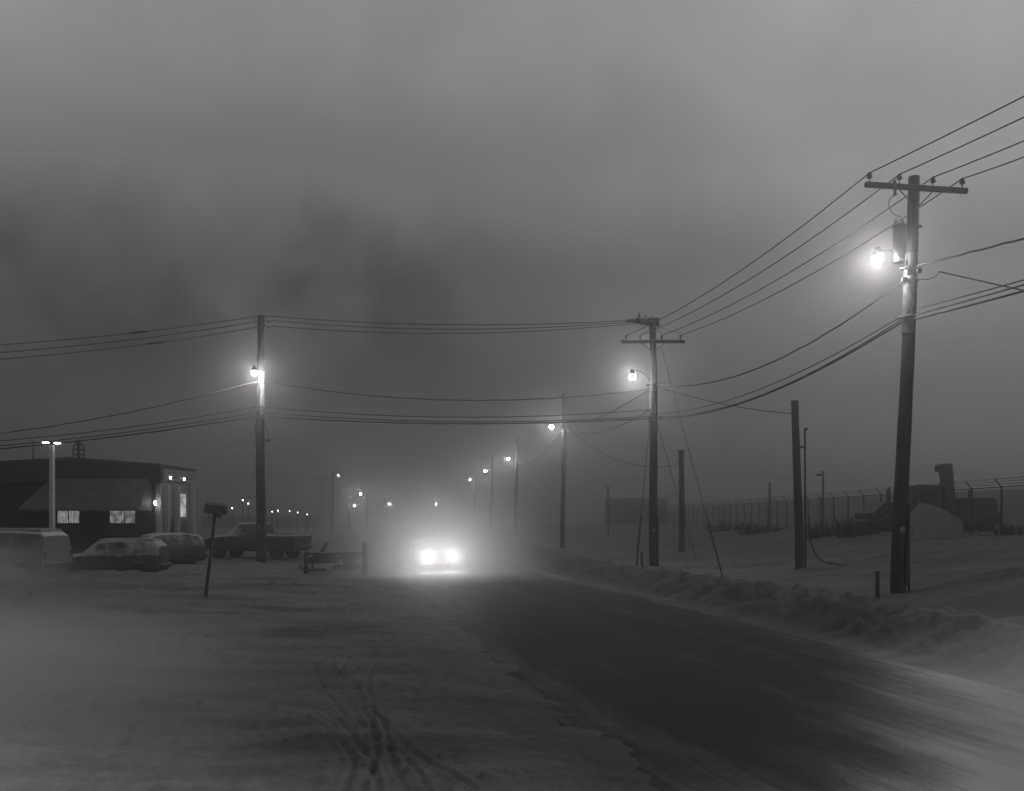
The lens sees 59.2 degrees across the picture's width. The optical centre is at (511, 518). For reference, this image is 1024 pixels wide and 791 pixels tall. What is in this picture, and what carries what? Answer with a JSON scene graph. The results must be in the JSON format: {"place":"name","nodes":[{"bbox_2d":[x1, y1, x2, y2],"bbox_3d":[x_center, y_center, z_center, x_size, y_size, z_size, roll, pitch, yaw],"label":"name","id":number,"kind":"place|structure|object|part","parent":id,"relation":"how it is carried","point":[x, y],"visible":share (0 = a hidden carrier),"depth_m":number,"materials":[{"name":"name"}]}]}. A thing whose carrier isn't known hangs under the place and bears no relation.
{"place":"outdoors","nodes":[
{"label":"outdoors","id":0,"kind":"place"},
{"bbox_2d":[0,522,1023,790],"bbox_3d":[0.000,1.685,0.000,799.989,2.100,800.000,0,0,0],"label":"ground","id":1,"kind":"structure","parent":0,"point":[252,674],"depth_m":15.42,"materials":[{"name":"white snow"}]},
{"bbox_2d":[0,528,73,569],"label":"parked van","id":2,"kind":"object","parent":1,"relation":"on","point":[33,548],"visible":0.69,"depth_m":35.51,"materials":[{"name":"paint"}]},
{"bbox_3d":[-20.481,0.924,35.635,1.305,0.594,0.154,0,0,8],"label":"side window","id":3,"kind":"part","parent":2,"relation":"part of","materials":[{"name":"grey glass"}]},
{"bbox_3d":[-19.168,0.927,35.459,1.080,0.596,0.171,0,0,8],"label":"side window","id":4,"kind":"part","parent":2,"relation":"part of","materials":[{"name":"grey glass"}]},
{"bbox_3d":[-18.474,0.962,35.369,0.180,0.553,0.163,0,0,8],"label":"side window","id":5,"kind":"part","parent":2,"relation":"part of","materials":[{"name":"grey glass"}]},
{"bbox_2d":[42,440,61,527],"bbox_3d":[-20.421,-0.576,40.000,0.760,5.780,0.500,0,0,0],"label":"lamp post","id":6,"kind":"object","parent":1,"relation":"on","point":[51,486],"visible":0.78,"depth_m":39.91,"materials":[{"name":"metal"}]},
{"bbox_2d":[0,439,208,555],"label":"office building","id":7,"kind":"structure","parent":1,"relation":"on","point":[96,500],"depth_m":51.95,"materials":[{"name":"grey"}]},
{"bbox_2d":[56,511,80,523],"bbox_3d":[-25.589,-0.082,51.950,1.399,0.852,0.120,0,0,0],"label":"window","id":8,"kind":"structure","parent":7,"relation":"in","point":[62,517],"depth_m":51.99,"materials":[{"name":"glass"}]},
{"bbox_2d":[85,516,101,549],"bbox_3d":[-24.139,0.900,51.970,1.000,2.100,0.050,0,0,0],"label":"door","id":9,"kind":"structure","parent":7,"relation":"in","point":[93,524],"depth_m":51.94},
{"bbox_2d":[108,511,136,523],"bbox_3d":[-22.469,-0.109,51.950,1.618,0.906,0.120,0,0,0],"label":"window","id":10,"kind":"structure","parent":7,"relation":"in","point":[114,517],"depth_m":51.99,"materials":[{"name":"glass"}]},
{"bbox_2d":[170,518,173,532],"bbox_3d":[-20.550,1.050,54.200,0.060,2.100,1.000,0,0,0],"label":"door","id":11,"kind":"structure","parent":7,"relation":"in","point":[171,519],"depth_m":54.36,"materials":[{"name":"grey"}]},
{"bbox_2d":[180,521,185,532],"bbox_3d":[-20.550,1.200,56.200,0.060,2.000,1.100,0,0,0],"label":"door","id":12,"kind":"structure","parent":7,"relation":"in","point":[183,523],"depth_m":56.18,"materials":[{"name":"metal"}]},
{"bbox_2d":[180,492,186,518],"bbox_3d":[-20.544,-0.800,56.200,0.072,1.700,1.500,0,0,0],"label":"window","id":13,"kind":"structure","parent":7,"relation":"in","point":[183,495],"depth_m":56.23,"materials":[{"name":"white glass"}]},
{"bbox_2d":[67,538,171,571],"bbox_3d":[-17.042,1.679,38.502,4.460,1.657,2.090,0,0,-6],"label":"parked car","id":14,"kind":"object","parent":1,"relation":"on","point":[140,554],"visible":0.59,"depth_m":37.78,"materials":[{"name":"paint"}]},
{"bbox_3d":[-17.208,1.257,37.739,0.405,0.464,0.187,0,0,-6],"label":"side window","id":15,"kind":"part","parent":14,"relation":"part of","materials":[{"name":"grey glass"}]},
{"bbox_3d":[-16.486,1.247,37.810,0.900,0.469,0.179,0,0,-6],"label":"side window","id":16,"kind":"part","parent":14,"relation":"part of","materials":[{"name":"grey glass"}]},
{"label":"side window","id":17,"kind":"part","parent":14,"relation":"part of","materials":[{"name":"grey glass"}]},
{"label":"side window","id":18,"kind":"part","parent":14,"relation":"part of","materials":[{"name":"grey glass"}]},
{"bbox_2d":[139,533,207,563],"bbox_3d":[-17.346,1.532,44.013,4.460,1.627,2.090,0,0,-40],"label":"parked car","id":19,"kind":"object","parent":1,"relation":"on","point":[185,548],"visible":0.45,"depth_m":44.06,"materials":[{"name":"paint"}]},
{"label":"side window","id":20,"kind":"part","parent":19,"relation":"part of","materials":[{"name":"grey glass"}]},
{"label":"side window","id":21,"kind":"part","parent":19,"relation":"part of","materials":[{"name":"grey glass"}]},
{"bbox_2d":[204,502,227,596],"bbox_3d":[-8.634,0.976,26.236,0.645,2.922,0.327,0,0,-29],"label":"road sign","id":22,"kind":"object","parent":1,"relation":"on","point":[217,509],"visible":0.98,"depth_m":26.16,"materials":[{"name":"metal"}]},
{"bbox_2d":[204,522,312,559],"bbox_3d":[-14.397,1.243,50.989,5.910,2.106,2.350,0,0,14],"label":"pickup truck","id":23,"kind":"object","parent":1,"relation":"on","point":[239,539],"visible":0.91,"depth_m":50.18,"materials":[{"name":"paint"}]},
{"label":"side window","id":24,"kind":"part","parent":23,"relation":"part of","materials":[{"name":"grey glass"}]},
{"bbox_2d":[251,314,270,562],"bbox_3d":[-12.036,-3.547,43.267,0.793,12.662,1.368,0,0,0],"label":"utility pole","id":25,"kind":"object","parent":1,"relation":"on","point":[261,536],"visible":0.98,"depth_m":43.51,"materials":[{"name":"grey wood"}]},
{"bbox_2d":[0,416,256,448],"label":"telephone cable","id":26,"kind":"object","parent":25,"relation":"attached to","point":[129,434],"visible":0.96,"depth_m":41.91,"materials":[{"name":"black rubber"}]},
{"bbox_2d":[0,380,256,433],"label":"telephone cable","id":27,"kind":"object","parent":25,"relation":"attached to","point":[127,412],"visible":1,"depth_m":41.49,"materials":[{"name":"black rubber"}]},
{"bbox_2d":[0,412,256,445],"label":"telephone cable","id":28,"kind":"object","parent":25,"relation":"attached to","point":[130,431],"visible":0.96,"depth_m":41.94,"materials":[{"name":"black rubber"}]},
{"bbox_2d":[0,406,256,440],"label":"telephone cable","id":29,"kind":"object","parent":25,"relation":"attached to","point":[127,427],"visible":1,"depth_m":41.88,"materials":[{"name":"black rubber"}]},
{"bbox_2d":[1,316,257,344],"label":"power line","id":30,"kind":"object","parent":25,"relation":"attached to","point":[136,332],"visible":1,"depth_m":41.68,"materials":[{"name":"black metal"}]},
{"bbox_2d":[0,321,258,352],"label":"power line","id":31,"kind":"object","parent":25,"relation":"attached to","point":[129,339],"visible":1,"depth_m":41.11,"materials":[{"name":"black metal"}]},
{"bbox_2d":[0,326,261,359],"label":"power line","id":32,"kind":"object","parent":25,"relation":"attached to","point":[159,342],"visible":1,"depth_m":41.04,"materials":[{"name":"black metal"}]},
{"bbox_2d":[262,406,650,417],"bbox_3d":[-2.860,-5.047,42.215,18.541,0.708,0.046,0,0,8],"label":"telephone cable","id":33,"kind":"object","parent":25,"relation":"attached to","point":[460,417],"visible":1,"depth_m":42.08,"materials":[{"name":"black rubber"}]},
{"bbox_2d":[201,516,321,526],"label":"building","id":34,"kind":"structure","parent":1,"relation":"on","point":[226,521],"depth_m":230.00,"materials":[{"name":"concrete"}]},
{"bbox_2d":[316,476,340,524],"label":"building","id":35,"kind":"structure","parent":1,"relation":"on","point":[324,497],"depth_m":330.00,"materials":[{"name":"concrete"}]},
{"bbox_2d":[319,492,322,504],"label":"window","id":36,"kind":"structure","parent":35,"relation":"in","point":[320,493],"depth_m":329.90,"materials":[{"name":"glass"}]},
{"bbox_2d":[328,492,330,504],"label":"window","id":37,"kind":"structure","parent":35,"relation":"in","point":[329,493],"depth_m":329.90,"materials":[{"name":"glass"}]},
{"bbox_2d":[298,543,360,570],"bbox_3d":[-8.111,1.710,40.190,2.743,1.230,0.960,0,0,-8],"label":"snowmobile","id":38,"kind":"object","parent":1,"relation":"on","point":[316,559],"visible":0.86,"depth_m":39.95,"materials":[{"name":"rubber"}]},
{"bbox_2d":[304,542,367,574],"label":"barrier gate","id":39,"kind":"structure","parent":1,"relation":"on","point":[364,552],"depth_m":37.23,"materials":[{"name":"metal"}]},
{"bbox_2d":[332,470,339,531],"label":"street lamp","id":40,"kind":"object","parent":1,"relation":"on","point":[332,499],"visible":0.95,"depth_m":149.90,"materials":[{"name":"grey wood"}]},
{"bbox_2d":[343,551,354,570],"bbox_3d":[-7.314,1.937,40.507,0.560,0.890,0.500,0,0,-20],"label":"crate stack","id":41,"kind":"object","parent":1,"relation":"on","point":[348,561],"visible":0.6,"depth_m":40.30,"materials":[{"name":"wood"}]},
{"bbox_2d":[348,501,354,529],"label":"street lamp","id":42,"kind":"object","parent":1,"relation":"on","point":[349,516],"visible":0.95,"depth_m":164.94,"materials":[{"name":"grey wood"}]},
{"bbox_2d":[360,489,367,531],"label":"street lamp","id":43,"kind":"object","parent":1,"relation":"on","point":[366,511],"visible":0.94,"depth_m":149.90,"materials":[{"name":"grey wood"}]},
{"bbox_2d":[383,499,389,529],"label":"street lamp","id":44,"kind":"object","parent":1,"relation":"on","point":[384,516],"visible":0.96,"depth_m":174.95,"materials":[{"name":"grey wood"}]},
{"bbox_2d":[431,500,436,529],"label":"street lamp","id":45,"kind":"object","parent":1,"relation":"on","point":[431,514],"visible":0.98,"depth_m":189.90,"materials":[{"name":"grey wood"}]},
{"bbox_2d":[469,467,475,528],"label":"street pole","id":46,"kind":"object","parent":1,"relation":"on","point":[474,523],"visible":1,"depth_m":175.89,"materials":[{"name":"metal"}]},
{"bbox_2d":[484,455,492,532],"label":"street pole","id":47,"kind":"object","parent":1,"relation":"on","point":[491,494],"visible":0.98,"depth_m":133.86,"materials":[{"name":"wood"}]},
{"bbox_2d":[507,438,518,537],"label":"street pole","id":48,"kind":"object","parent":1,"relation":"on","point":[516,458],"visible":0.96,"depth_m":102.87,"materials":[{"name":"wood"}]},
{"bbox_2d":[517,432,561,463],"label":"telephone cable","id":49,"kind":"object","parent":48,"relation":"attached to","point":[543,452],"visible":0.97,"depth_m":78.65,"materials":[{"name":"black rubber"}]},
{"bbox_2d":[549,394,566,548],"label":"street pole","id":50,"kind":"object","parent":1,"relation":"on","point":[563,494],"visible":0.86,"depth_m":66.56,"materials":[{"name":"grey wood"}]},
{"bbox_2d":[567,427,676,466],"bbox_3d":[7.325,-5.084,62.254,0.044,3.484,10.964,0,0,-37],"label":"telephone cable","id":51,"kind":"object","parent":50,"relation":"attached to","point":[614,458],"visible":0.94,"depth_m":62.66,"materials":[{"name":"black rubber"}]},
{"bbox_2d":[607,486,608,536],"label":"mast","id":52,"kind":"object","parent":1,"relation":"on","point":[607,511],"visible":0.79,"depth_m":104.89,"materials":[{"name":"metal"}]},
{"bbox_2d":[604,498,668,524],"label":"building","id":53,"kind":"structure","parent":1,"relation":"on","point":[624,510],"depth_m":185.00,"materials":[{"name":"metal"}]},
{"bbox_2d":[641,551,642,565],"bbox_3d":[5.855,2.030,40.600,0.114,1.069,0.120,0,0,0],"label":"marker post","id":54,"kind":"object","parent":1,"relation":"on","point":[641,558],"visible":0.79,"depth_m":40.55,"materials":[{"name":"metal"}]},
{"bbox_2d":[621,313,684,565],"bbox_3d":[6.156,-3.246,41.095,3.056,12.294,1.771,0,0,-26],"label":"utility pole","id":55,"kind":"object","parent":1,"relation":"on","point":[653,506],"visible":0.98,"depth_m":41.04,"materials":[{"name":"grey wood"}]},
{"bbox_2d":[267,315,624,324],"bbox_3d":[-3.415,-9.282,41.784,17.212,1.059,0.032,0,0,12],"label":"power line","id":56,"kind":"object","parent":55,"relation":"attached to","point":[449,324],"visible":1,"depth_m":41.71,"materials":[{"name":"black metal"}]},
{"bbox_2d":[271,320,628,329],"bbox_3d":[-3.122,-9.163,42.111,17.287,0.837,0.032,0,0,9],"label":"power line","id":57,"kind":"object","parent":55,"relation":"attached to","point":[451,329],"visible":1,"depth_m":42.03,"materials":[{"name":"black metal"}]},
{"bbox_2d":[262,416,650,423],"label":"telephone cable","id":58,"kind":"object","parent":55,"relation":"attached to","point":[457,423],"visible":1,"depth_m":42.19,"materials":[{"name":"black rubber"}]},
{"bbox_2d":[262,380,650,400],"bbox_3d":[-2.860,-6.057,42.215,18.534,1.179,0.055,0,0,8],"label":"telephone cable","id":59,"kind":"object","parent":55,"relation":"attached to","point":[455,399],"visible":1,"depth_m":42.15,"materials":[{"name":"black rubber"}]},
{"bbox_2d":[262,412,650,421],"bbox_3d":[-2.860,-4.799,42.215,18.541,0.656,0.050,0,0,8],"label":"telephone cable","id":60,"kind":"object","parent":55,"relation":"attached to","point":[457,421],"visible":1,"depth_m":42.15,"materials":[{"name":"black rubber"}]},
{"bbox_2d":[276,323,636,333],"bbox_3d":[-2.897,-8.993,42.438,17.533,0.626,0.032,0,0,7],"label":"power line","id":61,"kind":"object","parent":55,"relation":"attached to","point":[456,333],"visible":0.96,"depth_m":42.42,"materials":[{"name":"black metal"}]},
{"bbox_2d":[566,410,649,433],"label":"telephone cable","id":62,"kind":"object","parent":55,"relation":"attached to","point":[609,429],"visible":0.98,"depth_m":50.15,"materials":[{"name":"black rubber"}]},
{"bbox_2d":[569,389,649,425],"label":"telephone cable","id":63,"kind":"object","parent":55,"relation":"hanging from","point":[615,409],"visible":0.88,"depth_m":47.92,"materials":[{"name":"black rubber"}]},
{"bbox_2d":[636,421,649,564],"bbox_3d":[5.973,-1.131,41.128,0.676,6.849,0.087,0,0,14],"label":"guy wire","id":64,"kind":"object","parent":55,"relation":"attached to","point":[641,513],"visible":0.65,"depth_m":41.12,"materials":[{"name":"metal"}]},
{"bbox_2d":[655,418,695,558],"bbox_3d":[8.098,-1.119,44.025,0.028,6.886,6.726,0,0,28],"label":"guy wire","id":65,"kind":"object","parent":55,"relation":"attached to","point":[676,491],"visible":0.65,"depth_m":43.85,"materials":[{"name":"grey metal"}]},
{"bbox_2d":[658,386,792,413],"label":"telephone cable","id":66,"kind":"object","parent":55,"relation":"attached to","point":[726,404],"visible":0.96,"depth_m":37.71,"materials":[{"name":"black rubber"}]},
{"bbox_2d":[677,450,685,551],"bbox_3d":[10.880,-0.814,58.001,0.543,7.152,0.422,0,0,0],"label":"wooden post","id":67,"kind":"object","parent":1,"relation":"on","point":[682,506],"visible":0.89,"depth_m":57.84,"materials":[{"name":"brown wood"}]},
{"bbox_2d":[661,348,723,576],"bbox_3d":[7.404,-2.697,37.525,0.090,10.146,7.170,0,0,-10],"label":"guy wire","id":68,"kind":"object","parent":1,"relation":"attached to","point":[715,549],"visible":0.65,"depth_m":35.37,"materials":[{"name":"metal"}]},
{"bbox_2d":[703,520,748,531],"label":"bare bush","id":69,"kind":"object","parent":1,"relation":"on","point":[727,528],"visible":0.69,"depth_m":83.76,"materials":[{"name":"plant"}]},
{"bbox_2d":[731,521,784,534],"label":"bare bush","id":70,"kind":"object","parent":1,"relation":"on","point":[748,529],"visible":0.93,"depth_m":71.67,"materials":[{"name":"grey plant"}]},
{"bbox_2d":[769,482,770,527],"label":"mast","id":71,"kind":"object","parent":1,"relation":"on","point":[769,502],"visible":0.71,"depth_m":91.89,"materials":[{"name":"metal"}]},
{"bbox_2d":[791,400,844,569],"bbox_3d":[11.804,-1.004,34.768,1.970,7.136,0.390,0,0,19],"label":"wooden post","id":72,"kind":"object","parent":1,"relation":"on","point":[800,551],"visible":0.98,"depth_m":34.87,"materials":[{"name":"grey wood"}]},
{"bbox_2d":[816,471,823,525],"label":"yard lamp","id":73,"kind":"object","parent":1,"relation":"on","point":[822,474],"visible":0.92,"depth_m":81.91,"materials":[{"name":"metal"}]},
{"bbox_2d":[803,519,850,537],"bbox_3d":[19.962,0.651,57.012,3.783,1.247,2.316,0,0,0],"label":"bare bush","id":74,"kind":"object","parent":1,"relation":"on","point":[823,530],"visible":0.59,"depth_m":56.89,"materials":[{"name":"grey plant"}]},
{"bbox_2d":[659,476,1023,535],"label":"security fence","id":75,"kind":"object","parent":1,"relation":"on","point":[1001,514],"visible":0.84,"depth_m":64.80,"materials":[{"name":"metal"}]},
{"bbox_2d":[832,514,884,537],"bbox_3d":[20.871,0.449,53.956,3.271,1.435,2.211,0,0,0],"label":"bare bush","id":76,"kind":"object","parent":1,"relation":"on","point":[848,528],"visible":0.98,"depth_m":53.66,"materials":[{"name":"plant"}]},
{"bbox_2d":[875,570,879,598],"bbox_3d":[9.820,1.924,24.200,0.105,1.046,0.110,0,0,0],"label":"marker post","id":77,"kind":"object","parent":1,"relation":"on","point":[877,583],"visible":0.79,"depth_m":24.16,"materials":[{"name":"metal"}]},
{"bbox_2d":[864,172,967,592],"bbox_3d":[10.985,-3.376,24.669,2.790,12.066,0.757,0,0,0],"label":"utility pole","id":78,"kind":"object","parent":1,"relation":"on","point":[905,248],"visible":1,"depth_m":24.55,"materials":[{"name":"grey wood"}]},
{"bbox_2d":[627,175,866,334],"bbox_3d":[7.459,-8.826,32.739,0.034,1.144,17.127,0,0,-15],"label":"power line","id":79,"kind":"object","parent":78,"relation":"attached to","point":[760,256],"visible":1,"depth_m":29.61,"materials":[{"name":"black metal"}]},
{"bbox_2d":[642,176,896,334],"bbox_3d":[8.193,-8.803,32.739,0.034,1.112,17.172,0,0,-16],"label":"power line","id":80,"kind":"object","parent":78,"relation":"attached to","point":[778,260],"visible":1,"depth_m":29.88,"materials":[{"name":"black metal"}]},
{"bbox_2d":[657,319,901,416],"bbox_3d":[8.691,-4.905,32.739,0.040,1.300,17.012,0,0,-14],"label":"telephone cable","id":81,"kind":"object","parent":78,"relation":"attached to","point":[800,377],"visible":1,"depth_m":28.76,"materials":[{"name":"black rubber"}]},
{"bbox_2d":[656,278,907,386],"bbox_3d":[8.665,-5.927,32.740,0.067,1.241,17.007,0,0,-14],"label":"telephone cable","id":82,"kind":"object","parent":78,"relation":"attached to","point":[879,298],"visible":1,"depth_m":29.30,"materials":[{"name":"black rubber"}]},
{"bbox_2d":[656,317,909,418],"bbox_3d":[8.691,-4.847,32.739,0.056,1.274,17.014,0,0,-14],"label":"telephone cable","id":83,"kind":"object","parent":78,"relation":"attached to","point":[873,339],"visible":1,"depth_m":29.43,"materials":[{"name":"black rubber"}]},
{"bbox_2d":[657,311,908,413],"bbox_3d":[8.691,-5.059,32.739,0.032,1.142,17.010,0,0,-14],"label":"telephone cable","id":84,"kind":"object","parent":78,"relation":"attached to","point":[795,373],"visible":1,"depth_m":29.74,"materials":[{"name":"black rubber"}]},
{"bbox_2d":[663,178,930,334],"bbox_3d":[9.125,-8.756,32.739,0.034,1.051,17.160,0,0,-16],"label":"power line","id":85,"kind":"object","parent":78,"relation":"attached to","point":[803,263],"visible":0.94,"depth_m":30.06,"materials":[{"name":"black metal"}]},
{"bbox_2d":[682,180,959,334],"bbox_3d":[9.956,-8.732,32.739,0.034,1.020,17.140,0,0,-15],"label":"power line","id":86,"kind":"object","parent":78,"relation":"attached to","point":[826,265],"visible":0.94,"depth_m":30.31,"materials":[{"name":"black metal"}]},
{"bbox_2d":[870,96,1023,172],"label":"power line","id":87,"kind":"object","parent":78,"relation":"attached to","point":[952,132],"visible":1,"depth_m":21.45,"materials":[{"name":"black metal"}]},
{"bbox_2d":[900,117,1023,173],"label":"power line","id":88,"kind":"object","parent":78,"relation":"attached to","point":[964,144],"visible":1,"depth_m":21.83,"materials":[{"name":"black metal"}]},
{"bbox_2d":[913,290,1023,319],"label":"telephone cable","id":89,"kind":"object","parent":78,"relation":"attached to","point":[980,302],"visible":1,"depth_m":22.17,"materials":[{"name":"black rubber"}]},
{"bbox_2d":[915,284,1023,314],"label":"telephone cable","id":90,"kind":"object","parent":78,"relation":"attached to","point":[971,299],"visible":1,"depth_m":22.20,"materials":[{"name":"black rubber"}]},
{"bbox_2d":[916,238,1023,266],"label":"telephone cable","id":91,"kind":"object","parent":78,"relation":"attached to","point":[993,246],"visible":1,"depth_m":21.91,"materials":[{"name":"black rubber"}]},
{"bbox_2d":[919,279,1023,308],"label":"telephone cable","id":92,"kind":"object","parent":78,"relation":"attached to","point":[972,293],"visible":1,"depth_m":22.26,"materials":[{"name":"black rubber"}]},
{"bbox_2d":[933,140,1023,176],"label":"power line","id":93,"kind":"object","parent":78,"relation":"attached to","point":[980,158],"visible":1,"depth_m":21.99,"materials":[{"name":"black metal"}]},
{"bbox_2d":[939,271,1022,290],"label":"telephone cable","id":94,"kind":"object","parent":78,"relation":"attached to","point":[978,280],"visible":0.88,"depth_m":23.80,"materials":[{"name":"black rubber"}]},
{"bbox_2d":[962,156,1023,178],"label":"power line","id":95,"kind":"object","parent":78,"relation":"attached to","point":[994,167],"visible":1,"depth_m":22.18,"materials":[{"name":"black metal"}]},
{"bbox_2d":[854,464,999,531],"bbox_3d":[27.839,-1.346,60.000,9.573,4.544,2.400,0,0,0],"label":"snow blower truck","id":96,"kind":"object","parent":1,"relation":"on","point":[880,511],"visible":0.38,"depth_m":59.03,"materials":[{"name":"metal"}]},
{"bbox_2d":[910,503,963,540],"bbox_3d":[21.226,0.524,46.613,2.699,2.662,3.750,0,0,0],"label":"snow heap","id":97,"kind":"object","parent":1,"relation":"on","point":[927,521],"visible":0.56,"depth_m":44.98,"materials":[{"name":"white snow"}]},
{"bbox_2d":[989,523,1023,534],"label":"bare bush","id":98,"kind":"object","parent":1,"relation":"on","point":[1011,530],"visible":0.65,"depth_m":49.87,"materials":[{"name":"plant"}]},
{"bbox_2d":[0,0,1023,523],"label":"sky","id":99,"kind":"structure","parent":0,"point":[473,164],"materials":[{"name":"grey"}]},
{"bbox_2d":[396,524,1023,790],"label":"road","id":100,"kind":"structure","parent":0,"point":[674,698],"depth_m":12.32,"materials":[{"name":"grey asphalt"}]},
{"bbox_2d":[396,537,452,568],"bbox_3d":[-4.298,1.663,43.909,2.030,1.447,4.260,0,0,-24],"label":"oncoming car","id":101,"kind":"object","parent":100,"relation":"on","point":[417,552],"visible":1,"depth_m":42.80,"materials":[{"name":"paint"}]},
{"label":"side window","id":102,"kind":"part","parent":101,"relation":"part of","materials":[{"name":"grey glass"}]},
{"bbox_2d":[603,489,1023,531],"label":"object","id":103,"kind":"structure","parent":0,"point":[828,508],"depth_m":110.43,"materials":[{"name":"grey metal"}]}
]}

